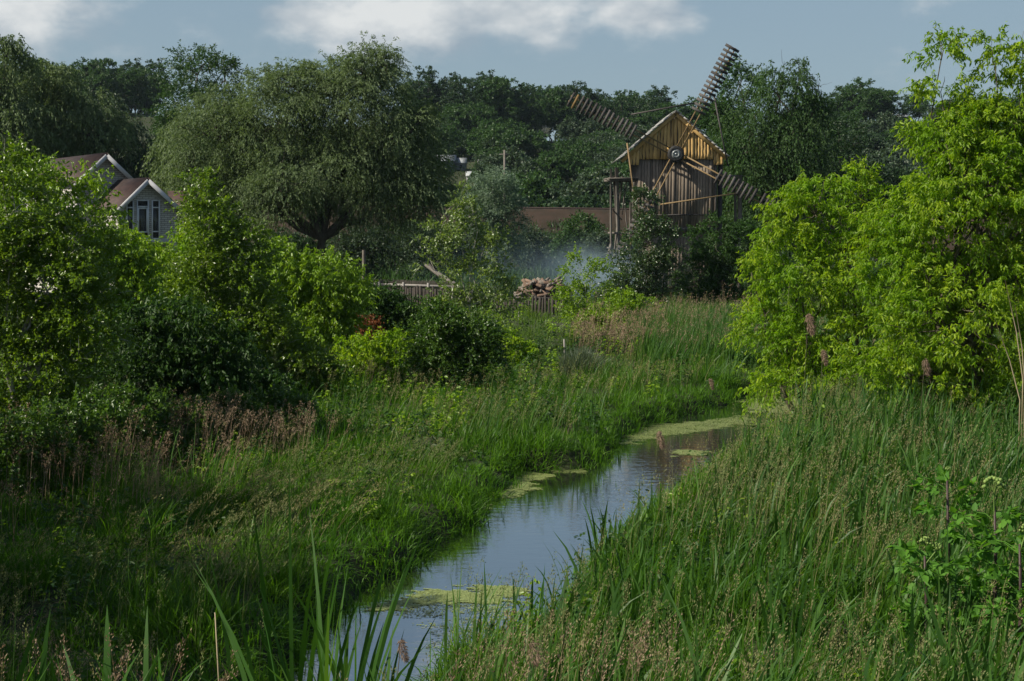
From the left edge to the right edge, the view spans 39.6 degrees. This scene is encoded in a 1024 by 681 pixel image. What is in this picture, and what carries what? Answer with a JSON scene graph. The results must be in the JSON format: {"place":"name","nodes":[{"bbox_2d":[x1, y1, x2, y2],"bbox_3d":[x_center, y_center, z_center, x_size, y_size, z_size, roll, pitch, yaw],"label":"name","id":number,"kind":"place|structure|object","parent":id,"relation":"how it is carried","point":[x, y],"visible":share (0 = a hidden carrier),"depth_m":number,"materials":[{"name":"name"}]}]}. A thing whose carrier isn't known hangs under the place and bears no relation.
{"place":"outdoors","nodes":[
{"label":"outdoors","id":0,"kind":"place"},
{"bbox_2d":[0,113,1023,680],"bbox_3d":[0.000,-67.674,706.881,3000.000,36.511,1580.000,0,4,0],"label":"ground","id":1,"kind":"structure","parent":0,"point":[560,459],"depth_m":22.19,"materials":[{"name":"green plant"}]},
{"bbox_2d":[13,600,50,680],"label":"reed clump","id":2,"kind":"object","parent":1,"relation":"on","point":[42,661],"visible":1,"depth_m":8.97,"materials":[{"name":"green plant"}]},
{"bbox_2d":[0,32,69,282],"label":"willow","id":3,"kind":"object","parent":1,"relation":"on","point":[16,114],"visible":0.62,"depth_m":102.36,"materials":[{"name":"green plant"}]},
{"bbox_2d":[0,130,147,437],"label":"aspen","id":4,"kind":"object","parent":1,"relation":"on","point":[39,346],"visible":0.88,"depth_m":27.70,"materials":[{"name":"green plant"}]},
{"bbox_2d":[10,58,142,171],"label":"willow","id":5,"kind":"object","parent":1,"relation":"on","point":[76,109],"visible":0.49,"depth_m":105.97,"materials":[{"name":"green plant"}]},
{"bbox_2d":[0,145,178,397],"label":"box elder","id":6,"kind":"object","parent":1,"relation":"on","point":[141,274],"visible":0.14,"depth_m":34.62,"materials":[{"name":"green plant"}]},
{"bbox_2d":[79,64,119,111],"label":"forest tree","id":7,"kind":"object","parent":1,"relation":"on","point":[94,82],"visible":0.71,"depth_m":330.81,"materials":[{"name":"green plant"}]},
{"bbox_2d":[79,58,127,107],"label":"forest tree","id":8,"kind":"object","parent":1,"relation":"on","point":[109,61],"visible":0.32,"depth_m":341.01,"materials":[{"name":"green plant"}]},
{"bbox_2d":[25,152,200,298],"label":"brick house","id":9,"kind":"structure","parent":1,"relation":"on","point":[144,199],"depth_m":80.68,"materials":[{"name":"brown tile"}]},
{"bbox_2d":[136,200,148,238],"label":"window","id":10,"kind":"structure","parent":9,"relation":"in","point":[142,206],"depth_m":79.90,"materials":[{"name":"white glass"}]},
{"bbox_2d":[151,200,159,238],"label":"window","id":11,"kind":"structure","parent":9,"relation":"in","point":[155,204],"depth_m":80.35,"materials":[{"name":"white glass"}]},
{"bbox_2d":[67,89,163,180],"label":"willow","id":12,"kind":"object","parent":1,"relation":"on","point":[134,161],"visible":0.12,"depth_m":110.32,"materials":[{"name":"green plant"}]},
{"bbox_2d":[110,67,156,112],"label":"forest tree","id":13,"kind":"object","parent":1,"relation":"on","point":[132,87],"visible":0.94,"depth_m":333.41,"materials":[{"name":"green plant"}]},
{"bbox_2d":[92,221,178,298],"bbox_3d":[-14.257,-2.178,54.950,5.462,5.097,3.295,0,4,0],"label":"shrub","id":14,"kind":"object","parent":1,"relation":"on","point":[152,244],"visible":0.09,"depth_m":54.64,"materials":[{"name":"green plant"}]},
{"bbox_2d":[62,606,209,680],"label":"reed clump","id":15,"kind":"object","parent":1,"relation":"on","point":[104,670],"visible":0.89,"depth_m":10.33,"materials":[{"name":"green plant"}]},
{"bbox_2d":[130,67,164,114],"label":"forest tree","id":16,"kind":"object","parent":1,"relation":"on","point":[153,79],"visible":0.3,"depth_m":341.55,"materials":[{"name":"green plant"}]},
{"bbox_2d":[135,58,174,114],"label":"forest tree","id":17,"kind":"object","parent":1,"relation":"on","point":[156,67],"visible":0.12,"depth_m":350.13,"materials":[{"name":"green plant"}]},
{"bbox_2d":[0,378,320,500],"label":"shrub","id":18,"kind":"object","parent":1,"relation":"on","point":[126,395],"visible":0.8,"depth_m":26.21,"materials":[{"name":"green plant"}]},
{"bbox_2d":[54,290,268,434],"bbox_3d":[-7.682,0.836,31.068,4.728,3.907,3.118,0,4,0],"label":"shrub","id":19,"kind":"object","parent":1,"relation":"on","point":[180,357],"visible":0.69,"depth_m":30.68,"materials":[{"name":"green plant"}]},
{"bbox_2d":[114,220,231,320],"bbox_3d":[-10.190,-1.121,42.035,4.138,4.995,2.773,0,4,0],"label":"box elder","id":20,"kind":"object","parent":1,"relation":"on","point":[185,240],"visible":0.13,"depth_m":41.63,"materials":[{"name":"green plant"}]},
{"bbox_2d":[13,468,349,680],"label":"reed clump","id":21,"kind":"object","parent":1,"relation":"on","point":[291,656],"visible":0.85,"depth_m":11.74,"materials":[{"name":"green plant"}]},
{"bbox_2d":[135,127,238,251],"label":"willow","id":22,"kind":"object","parent":1,"relation":"on","point":[159,162],"visible":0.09,"depth_m":102.47,"materials":[{"name":"green plant"}]},
{"bbox_2d":[143,39,249,189],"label":"poplar","id":23,"kind":"object","parent":1,"relation":"on","point":[187,73],"visible":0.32,"depth_m":119.99,"materials":[{"name":"green plant"}]},
{"bbox_2d":[150,165,320,389],"bbox_3d":[-7.373,-1.222,37.992,4.570,6.908,3.368,0,4,0],"label":"aspen","id":24,"kind":"object","parent":1,"relation":"on","point":[219,228],"visible":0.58,"depth_m":37.65,"materials":[{"name":"green plant"}]},
{"bbox_2d":[175,356,307,415],"bbox_3d":[-6.548,1.429,34.209,3.264,2.335,2.211,0,4,0],"label":"shrub","id":25,"kind":"object","parent":1,"relation":"on","point":[264,382],"visible":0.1,"depth_m":34.02,"materials":[{"name":"green plant"}]},
{"bbox_2d":[70,510,480,680],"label":"reed clump","id":26,"kind":"object","parent":1,"relation":"on","point":[233,640],"visible":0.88,"depth_m":10.72,"materials":[{"name":"green plant"}]},
{"bbox_2d":[244,225,332,286],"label":"shrub","id":27,"kind":"object","parent":1,"relation":"on","point":[299,239],"visible":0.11,"depth_m":95.23,"materials":[{"name":"green plant"}]},
{"bbox_2d":[147,30,466,289],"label":"willow","id":28,"kind":"object","parent":1,"relation":"on","point":[273,177],"visible":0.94,"depth_m":83.89,"materials":[{"name":"green plant"}]},
{"bbox_2d":[257,336,358,397],"bbox_3d":[-5.606,1.065,38.311,3.041,2.375,2.218,0,4,0],"label":"shrub","id":29,"kind":"object","parent":1,"relation":"on","point":[323,360],"visible":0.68,"depth_m":37.84,"materials":[{"name":"green plant"}]},
{"bbox_2d":[248,234,386,356],"bbox_3d":[-6.687,-0.787,46.014,5.341,5.337,3.665,0,4,0],"label":"box elder","id":30,"kind":"object","parent":1,"relation":"on","point":[329,313],"visible":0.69,"depth_m":45.49,"materials":[{"name":"green plant"}]},
{"bbox_2d":[285,567,434,680],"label":"reed clump","id":31,"kind":"object","parent":1,"relation":"on","point":[361,674],"visible":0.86,"depth_m":10.12,"materials":[{"name":"green plant"}]},
{"bbox_2d":[325,225,410,279],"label":"shrub","id":32,"kind":"object","parent":1,"relation":"on","point":[355,247],"visible":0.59,"depth_m":110.89,"materials":[{"name":"green plant"}]},
{"bbox_2d":[331,326,413,385],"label":"shrub","id":33,"kind":"object","parent":1,"relation":"on","point":[369,350],"visible":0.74,"depth_m":40.93,"materials":[{"name":"green plant"}]},
{"bbox_2d":[342,274,424,343],"bbox_3d":[-4.955,-0.708,52.087,4.198,3.416,2.934,0,4,0],"label":"shrub","id":34,"kind":"object","parent":1,"relation":"on","point":[387,302],"visible":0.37,"depth_m":51.65,"materials":[{"name":"green plant"}]},
{"bbox_2d":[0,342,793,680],"bbox_3d":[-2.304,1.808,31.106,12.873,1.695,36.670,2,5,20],"label":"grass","id":35,"kind":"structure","parent":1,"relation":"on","point":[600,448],"depth_m":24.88,"materials":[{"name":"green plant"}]},
{"bbox_2d":[367,279,453,302],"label":"rail fence","id":36,"kind":"object","parent":1,"relation":"on","point":[408,284],"visible":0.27,"depth_m":81.73,"materials":[{"name":"grey wood"}]},
{"bbox_2d":[401,285,449,307],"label":"palisade","id":37,"kind":"object","parent":1,"relation":"on","point":[414,291],"visible":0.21,"depth_m":75.22,"materials":[{"name":"grey wood"}]},
{"bbox_2d":[405,65,449,117],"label":"forest tree","id":38,"kind":"object","parent":1,"relation":"on","point":[429,90],"visible":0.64,"depth_m":335.46,"materials":[{"name":"green plant"}]},
{"bbox_2d":[388,221,482,278],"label":"shrub","id":39,"kind":"object","parent":1,"relation":"on","point":[412,249],"visible":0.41,"depth_m":116.94,"materials":[{"name":"green plant"}]},
{"bbox_2d":[0,284,879,680],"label":"seed grass","id":40,"kind":"structure","parent":1,"relation":"on","point":[576,326],"depth_m":24.18,"materials":[{"name":"plant"}]},
{"bbox_2d":[432,136,473,159],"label":"hillside tree","id":41,"kind":"object","parent":1,"relation":"on","point":[460,150],"visible":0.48,"depth_m":275.93,"materials":[{"name":"green plant"}]},
{"bbox_2d":[396,291,515,391],"bbox_3d":[-1.584,0.177,40.189,3.403,3.213,2.427,0,4,0],"label":"shrub","id":42,"kind":"object","parent":1,"relation":"on","point":[452,345],"visible":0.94,"depth_m":39.77,"materials":[{"name":"green plant"}]},
{"bbox_2d":[439,76,479,111],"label":"forest tree","id":43,"kind":"object","parent":1,"relation":"on","point":[454,96],"visible":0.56,"depth_m":330.53,"materials":[{"name":"green plant"}]},
{"bbox_2d":[442,101,497,133],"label":"hillside tree","id":44,"kind":"object","parent":1,"relation":"on","point":[477,113],"visible":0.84,"depth_m":320.21,"materials":[{"name":"green plant"}]},
{"bbox_2d":[408,179,536,341],"bbox_3d":[-1.483,-2.444,49.811,3.986,6.390,3.111,-3,5,-31],"label":"birch","id":45,"kind":"object","parent":1,"relation":"on","point":[469,259],"visible":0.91,"depth_m":49.77,"materials":[{"name":"green plant"}]},
{"bbox_2d":[465,123,514,154],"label":"hillside tree","id":46,"kind":"object","parent":1,"relation":"on","point":[476,143],"visible":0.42,"depth_m":266.41,"materials":[{"name":"green plant"}]},
{"bbox_2d":[444,164,538,277],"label":"willow","id":47,"kind":"object","parent":1,"relation":"on","point":[495,212],"visible":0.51,"depth_m":116.88,"materials":[{"name":"green plant"}]},
{"bbox_2d":[473,75,522,121],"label":"forest tree","id":48,"kind":"object","parent":1,"relation":"on","point":[496,85],"visible":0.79,"depth_m":330.67,"materials":[{"name":"green plant"}]},
{"bbox_2d":[471,117,530,134],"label":"hillside tree","id":49,"kind":"object","parent":1,"relation":"on","point":[515,125],"visible":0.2,"depth_m":290.51,"materials":[{"name":"green plant"}]},
{"bbox_2d":[472,144,537,174],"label":"hillside tree","id":50,"kind":"object","parent":1,"relation":"on","point":[513,159],"visible":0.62,"depth_m":239.36,"materials":[{"name":"green plant"}]},
{"bbox_2d":[0,281,1021,377],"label":"grass","id":51,"kind":"structure","parent":1,"relation":"on","point":[534,318],"depth_m":59.16,"materials":[{"name":"green plant"}]},
{"bbox_2d":[0,346,1023,680],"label":"seed grass","id":52,"kind":"structure","parent":1,"relation":"on","point":[402,464],"depth_m":19.47,"materials":[{"name":"green plant"}]},
{"bbox_2d":[0,299,1023,680],"bbox_3d":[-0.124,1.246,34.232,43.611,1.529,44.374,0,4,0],"label":"weeds","id":53,"kind":"object","parent":1,"relation":"on","point":[424,444],"visible":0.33,"depth_m":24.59,"materials":[{"name":"green plant"}]},
{"bbox_2d":[1,109,1023,289],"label":"undergrowth","id":54,"kind":"object","parent":1,"relation":"on","point":[536,273],"visible":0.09,"depth_m":121.51,"materials":[{"name":"green plant"}]},
{"bbox_2d":[488,325,540,369],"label":"shrub","id":55,"kind":"object","parent":1,"relation":"on","point":[517,340],"visible":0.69,"depth_m":45.99,"materials":[{"name":"green plant"}]},
{"bbox_2d":[16,340,1023,680],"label":"reeds","id":56,"kind":"object","parent":1,"relation":"on","point":[966,668],"visible":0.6,"depth_m":18.59,"materials":[{"name":"green plant"}]},
{"bbox_2d":[486,128,553,158],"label":"hillside tree","id":57,"kind":"object","parent":1,"relation":"on","point":[538,141],"visible":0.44,"depth_m":261.73,"materials":[{"name":"green plant"}]},
{"bbox_2d":[503,83,542,126],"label":"forest tree","id":58,"kind":"object","parent":1,"relation":"on","point":[525,110],"visible":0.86,"depth_m":332.21,"materials":[{"name":"green plant"}]},
{"bbox_2d":[509,169,564,205],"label":"hillside tree","id":59,"kind":"object","parent":1,"relation":"on","point":[536,182],"visible":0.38,"depth_m":194.52,"materials":[{"name":"green plant"}]},
{"bbox_2d":[505,222,583,272],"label":"shrub","id":60,"kind":"object","parent":1,"relation":"on","point":[542,252],"visible":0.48,"depth_m":130.81,"materials":[{"name":"green plant"}]},
{"bbox_2d":[531,295,563,315],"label":"palisade","id":61,"kind":"object","parent":1,"relation":"on","point":[544,304],"visible":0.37,"depth_m":71.33,"materials":[{"name":"grey wood"}]},
{"bbox_2d":[532,86,581,140],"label":"forest tree","id":62,"kind":"object","parent":1,"relation":"on","point":[556,116],"visible":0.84,"depth_m":336.10,"materials":[{"name":"green plant"}]},
{"bbox_2d":[532,149,591,184],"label":"hillside tree","id":63,"kind":"object","parent":1,"relation":"on","point":[565,166],"visible":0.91,"depth_m":242.62,"materials":[{"name":"green plant"}]},
{"bbox_2d":[553,117,584,145],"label":"hillside tree","id":64,"kind":"object","parent":1,"relation":"on","point":[572,127],"visible":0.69,"depth_m":322.44,"materials":[{"name":"green plant"}]},
{"bbox_2d":[548,208,607,272],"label":"shrub","id":65,"kind":"object","parent":1,"relation":"on","point":[563,244],"visible":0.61,"depth_m":127.02,"materials":[{"name":"green plant"}]},
{"bbox_2d":[560,80,602,124],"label":"forest tree","id":66,"kind":"object","parent":1,"relation":"on","point":[589,93],"visible":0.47,"depth_m":335.71,"materials":[{"name":"green plant"}]},
{"bbox_2d":[549,241,621,329],"bbox_3d":[3.188,-1.960,62.076,3.204,4.742,2.498,0,4,0],"label":"birch","id":67,"kind":"object","parent":1,"relation":"on","point":[565,291],"visible":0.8,"depth_m":61.81,"materials":[{"name":"green plant"}]},
{"bbox_2d":[559,141,611,172],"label":"hillside tree","id":68,"kind":"object","parent":1,"relation":"on","point":[584,150],"visible":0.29,"depth_m":269.46,"materials":[{"name":"green plant"}]},
{"bbox_2d":[549,166,629,203],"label":"hillside tree","id":69,"kind":"object","parent":1,"relation":"on","point":[596,183],"visible":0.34,"depth_m":188.97,"materials":[{"name":"green plant"}]},
{"bbox_2d":[553,343,625,379],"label":"tussock","id":70,"kind":"object","parent":1,"relation":"on","point":[586,357],"visible":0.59,"depth_m":43.95,"materials":[{"name":"green plant"}]},
{"bbox_2d":[557,191,628,207],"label":"hillside tree","id":71,"kind":"object","parent":1,"relation":"on","point":[590,201],"visible":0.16,"depth_m":178.93,"materials":[{"name":"green plant"}]},
{"bbox_2d":[566,114,625,140],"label":"hillside tree","id":72,"kind":"object","parent":1,"relation":"on","point":[592,126],"visible":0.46,"depth_m":319.00,"materials":[{"name":"green plant"}]},
{"bbox_2d":[581,499,625,561],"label":"reed clump","id":73,"kind":"object","parent":1,"relation":"on","point":[603,529],"visible":0.53,"depth_m":19.39,"materials":[{"name":"green plant"}]},
{"bbox_2d":[577,228,639,277],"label":"shrub","id":74,"kind":"object","parent":1,"relation":"on","point":[598,243],"visible":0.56,"depth_m":123.07,"materials":[{"name":"green plant"}]},
{"bbox_2d":[567,284,666,336],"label":"shrub","id":75,"kind":"object","parent":1,"relation":"on","point":[616,300],"visible":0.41,"depth_m":57.81,"materials":[{"name":"green plant"}]},
{"bbox_2d":[601,96,638,126],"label":"forest tree","id":76,"kind":"object","parent":1,"relation":"on","point":[622,110],"visible":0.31,"depth_m":331.85,"materials":[{"name":"green plant"}]},
{"bbox_2d":[613,122,657,148],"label":"hillside tree","id":77,"kind":"object","parent":1,"relation":"on","point":[632,140],"visible":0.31,"depth_m":294.39,"materials":[{"name":"green plant"}]},
{"bbox_2d":[593,529,684,644],"bbox_3d":[1.294,2.752,15.532,1.292,1.395,0.507,-3,5,-34],"label":"reed clump","id":78,"kind":"object","parent":1,"relation":"on","point":[657,597],"visible":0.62,"depth_m":15.69,"materials":[{"name":"green plant"}]},
{"bbox_2d":[590,183,694,305],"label":"birch","id":79,"kind":"object","parent":1,"relation":"on","point":[653,259],"visible":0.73,"depth_m":79.34,"materials":[{"name":"green plant"}]},
{"bbox_2d":[627,108,664,126],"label":"forest tree","id":80,"kind":"object","parent":1,"relation":"on","point":[640,120],"visible":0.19,"depth_m":325.86,"materials":[{"name":"green plant"}]},
{"bbox_2d":[566,43,779,292],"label":"windmill","id":81,"kind":"object","parent":1,"relation":"on","point":[677,159],"visible":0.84,"depth_m":90.41,"materials":[{"name":"brown wood"}]},
{"bbox_2d":[674,96,717,135],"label":"forest tree","id":82,"kind":"object","parent":1,"relation":"on","point":[687,110],"visible":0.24,"depth_m":325.93,"materials":[{"name":"green plant"}]},
{"bbox_2d":[388,368,1023,680],"bbox_3d":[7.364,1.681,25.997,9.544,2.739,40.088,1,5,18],"label":"grass","id":83,"kind":"structure","parent":1,"relation":"on","point":[709,632],"depth_m":17.62,"materials":[{"name":"green plant"}]},
{"bbox_2d":[666,209,785,303],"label":"shrub","id":84,"kind":"object","parent":1,"relation":"on","point":[720,271],"visible":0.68,"depth_m":81.33,"materials":[{"name":"green plant"}]},
{"bbox_2d":[691,52,769,260],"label":"tree","id":85,"kind":"object","parent":1,"relation":"on","point":[723,105],"visible":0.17,"depth_m":110.53,"materials":[{"name":"green plant"}]},
{"bbox_2d":[613,294,909,370],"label":"tall grass","id":86,"kind":"structure","parent":1,"relation":"on","point":[662,345],"depth_m":48.74,"materials":[{"name":"green plant"}]},
{"bbox_2d":[705,554,847,680],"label":"reed clump","id":87,"kind":"object","parent":1,"relation":"on","point":[775,623],"visible":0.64,"depth_m":13.15,"materials":[{"name":"green plant"}]},
{"bbox_2d":[704,50,855,284],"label":"birch","id":88,"kind":"object","parent":1,"relation":"on","point":[775,121],"visible":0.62,"depth_m":104.01,"materials":[{"name":"green plant"}]},
{"bbox_2d":[718,154,903,422],"bbox_3d":[7.433,-0.764,35.004,4.437,7.575,3.612,-2,5,-26],"label":"box elder","id":89,"kind":"object","parent":1,"relation":"on","point":[789,323],"visible":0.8,"depth_m":34.52,"materials":[{"name":"green plant"}]},
{"bbox_2d":[833,76,886,119],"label":"forest tree","id":90,"kind":"object","parent":1,"relation":"on","point":[847,104],"visible":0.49,"depth_m":324.67,"materials":[{"name":"green plant"}]},
{"bbox_2d":[791,108,941,270],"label":"tree","id":91,"kind":"object","parent":1,"relation":"on","point":[858,152],"visible":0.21,"depth_m":114.14,"materials":[{"name":"green plant"}]},
{"bbox_2d":[847,88,903,121],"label":"forest tree","id":92,"kind":"object","parent":1,"relation":"on","point":[878,96],"visible":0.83,"depth_m":319.93,"materials":[{"name":"green plant"}]},
{"bbox_2d":[847,110,911,138],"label":"hillside tree","id":93,"kind":"object","parent":1,"relation":"on","point":[884,121],"visible":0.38,"depth_m":286.20,"materials":[{"name":"green plant"}]},
{"bbox_2d":[849,147,916,168],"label":"hillside tree","id":94,"kind":"object","parent":1,"relation":"on","point":[887,152],"visible":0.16,"depth_m":228.15,"materials":[{"name":"green plant"}]},
{"bbox_2d":[866,90,912,119],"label":"forest tree","id":95,"kind":"object","parent":1,"relation":"on","point":[899,104],"visible":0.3,"depth_m":324.83,"materials":[{"name":"green plant"}]},
{"bbox_2d":[898,93,934,120],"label":"forest tree","id":96,"kind":"object","parent":1,"relation":"on","point":[920,110],"visible":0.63,"depth_m":328.11,"materials":[{"name":"green plant"}]},
{"bbox_2d":[811,21,1023,428],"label":"box elder","id":97,"kind":"object","parent":1,"relation":"on","point":[985,295],"visible":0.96,"depth_m":32.32,"materials":[{"name":"green plant"}]},
{"bbox_2d":[885,536,975,653],"bbox_3d":[4.339,2.752,15.254,1.067,1.384,0.921,-3,5,-33],"label":"angelica","id":98,"kind":"object","parent":1,"relation":"on","point":[913,551],"visible":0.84,"depth_m":15.25,"materials":[{"name":"green plant"}]},
{"bbox_2d":[901,464,998,606],"bbox_3d":[4.984,2.319,16.236,1.021,1.789,1.058,0,4,0],"label":"angelica","id":99,"kind":"object","parent":1,"relation":"on","point":[942,474],"visible":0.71,"depth_m":16.21,"materials":[{"name":"green plant"}]},
{"bbox_2d":[953,476,1023,629],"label":"angelica","id":100,"kind":"object","parent":1,"relation":"on","point":[1013,518],"visible":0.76,"depth_m":15.66,"materials":[{"name":"green plant"}]},
{"bbox_2d":[969,524,1023,656],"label":"angelica","id":101,"kind":"object","parent":1,"relation":"on","point":[999,547],"visible":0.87,"depth_m":14.80,"materials":[{"name":"green plant"}]},
{"bbox_2d":[0,0,1023,140],"label":"sky","id":102,"kind":"structure","parent":0,"point":[611,46],"materials":[{"name":"blue"}]},
{"bbox_2d":[12,205,1021,269],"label":"embankment","id":103,"kind":"structure","parent":0,"point":[543,218],"depth_m":147.50,"materials":[{"name":"green plant"}]},
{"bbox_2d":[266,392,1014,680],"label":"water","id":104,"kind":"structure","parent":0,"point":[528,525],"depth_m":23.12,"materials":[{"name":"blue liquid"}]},
{"bbox_2d":[364,397,809,648],"bbox_3d":[2.802,2.632,30.566,4.186,0.012,28.207,2,5,22],"label":"duckweed","id":105,"kind":"object","parent":104,"relation":"on","point":[442,597],"visible":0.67,"depth_m":19.79,"materials":[{"name":"green plant"}]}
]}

